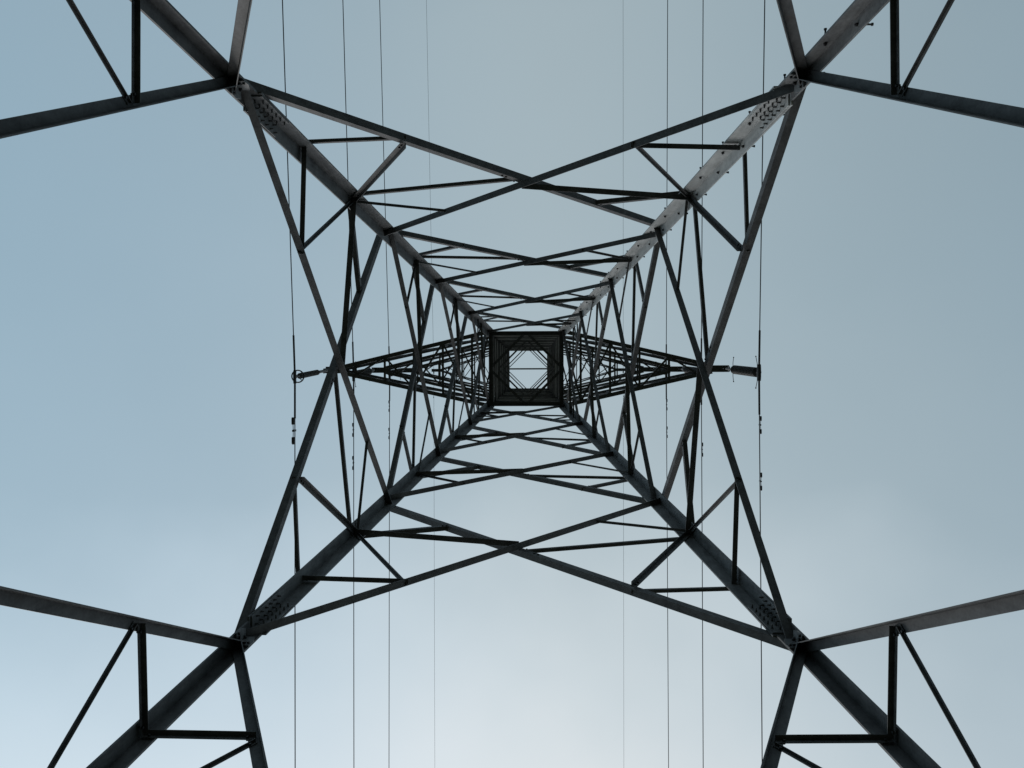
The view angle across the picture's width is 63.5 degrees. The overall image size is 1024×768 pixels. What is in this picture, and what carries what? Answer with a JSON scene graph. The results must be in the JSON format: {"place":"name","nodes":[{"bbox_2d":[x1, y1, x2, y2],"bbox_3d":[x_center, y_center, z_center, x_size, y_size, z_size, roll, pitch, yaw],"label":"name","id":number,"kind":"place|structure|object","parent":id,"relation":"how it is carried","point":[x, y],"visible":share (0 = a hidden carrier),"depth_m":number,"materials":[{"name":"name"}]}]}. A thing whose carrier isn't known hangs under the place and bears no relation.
{"place":"outdoors","nodes":[
{"label":"outdoors","id":0,"kind":"place"},
{"bbox_2d":[0,0,1023,767],"label":"sky","id":1,"kind":"structure","parent":0,"point":[147,386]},
{"label":"ground","id":2,"kind":"structure","parent":0,"visible":0},
{"bbox_2d":[0,0,1023,767],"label":"transmission pylon","id":3,"kind":"object","parent":2,"relation":"on","point":[880,726],"visible":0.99,"depth_m":9.82,"materials":[{"name":"metal"}]},
{"bbox_2d":[291,368,327,383],"bbox_3d":[-5.450,-0.218,22.651,0.344,3.564,0.344,43,-88,0],"label":"insulator string","id":4,"kind":"object","parent":3,"relation":"hanging from","point":[301,375],"visible":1,"depth_m":21.56,"materials":[{"name":"ceramic"}]},
{"bbox_2d":[282,0,295,767],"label":"conductor wire","id":5,"kind":"object","parent":4,"relation":"hanging from","point":[293,421],"visible":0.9,"depth_m":20.81,"materials":[{"name":"metal"}]},
{"bbox_2d":[352,361,374,386],"bbox_3d":[-5.014,-0.354,28.137,0.252,3.569,0.874,0,-89,1],"label":"insulator string","id":6,"kind":"object","parent":3,"relation":"hanging from","point":[369,371],"visible":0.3,"depth_m":27.97,"materials":[{"name":"ceramic"}]},
{"bbox_2d":[342,0,353,764],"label":"conductor wire","id":7,"kind":"object","parent":6,"relation":"hanging from","point":[352,423],"visible":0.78,"depth_m":26.29,"materials":[{"name":"metal"}]},
{"bbox_2d":[388,368,403,379],"bbox_3d":[-4.678,-0.453,33.630,0.252,3.569,0.861,0,-89,1],"label":"insulator string","id":8,"kind":"object","parent":3,"relation":"hanging from","point":[399,369],"visible":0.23,"depth_m":32.88,"materials":[{"name":"ceramic"}]},
{"bbox_2d":[379,0,389,648],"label":"conductor wire","id":9,"kind":"object","parent":8,"relation":"hanging from","point":[388,338],"visible":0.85,"depth_m":31.76,"materials":[{"name":"metal"}]},
{"bbox_2d":[426,0,434,690],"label":"earth wire","id":10,"kind":"object","parent":3,"relation":"attached to","point":[433,397],"visible":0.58,"depth_m":41.72,"materials":[{"name":"metal"}]},
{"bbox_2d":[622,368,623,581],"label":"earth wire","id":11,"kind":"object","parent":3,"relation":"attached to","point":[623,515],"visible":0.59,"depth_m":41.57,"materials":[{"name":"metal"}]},
{"bbox_2d":[681,364,696,372],"bbox_3d":[6.023,-0.424,27.882,0.252,3.569,0.836,0,-89,1],"label":"insulator string","id":12,"kind":"object","parent":3,"relation":"hanging from","point":[684,370],"visible":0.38,"depth_m":27.88,"materials":[{"name":"ceramic"}]},
{"bbox_2d":[701,0,703,767],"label":"conductor wire","id":13,"kind":"object","parent":12,"relation":"hanging from","point":[701,400],"visible":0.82,"depth_m":26.04,"materials":[{"name":"metal"}]},
{"bbox_2d":[725,356,760,388],"bbox_3d":[6.206,-0.327,22.377,0.252,3.569,0.848,0,-89,1],"label":"insulator string","id":14,"kind":"object","parent":3,"relation":"hanging from","point":[746,371],"visible":1,"depth_m":21.47,"materials":[{"name":"ceramic"}]},
{"bbox_2d":[758,0,764,759],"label":"conductor wire","id":15,"kind":"object","parent":14,"relation":"hanging from","point":[760,429],"visible":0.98,"depth_m":20.55,"materials":[{"name":"metal"}]},
{"bbox_3d":[5.939,-0.504,33.385,0.252,3.569,0.841,0,-89,1],"label":"insulator string","id":16,"kind":"object","parent":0,"visible":0},
{"bbox_2d":[666,0,668,767],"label":"conductor wire","id":17,"kind":"object","parent":16,"relation":"hanging from","point":[666,384],"visible":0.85,"depth_m":31.50,"materials":[{"name":"metal"}]}
]}

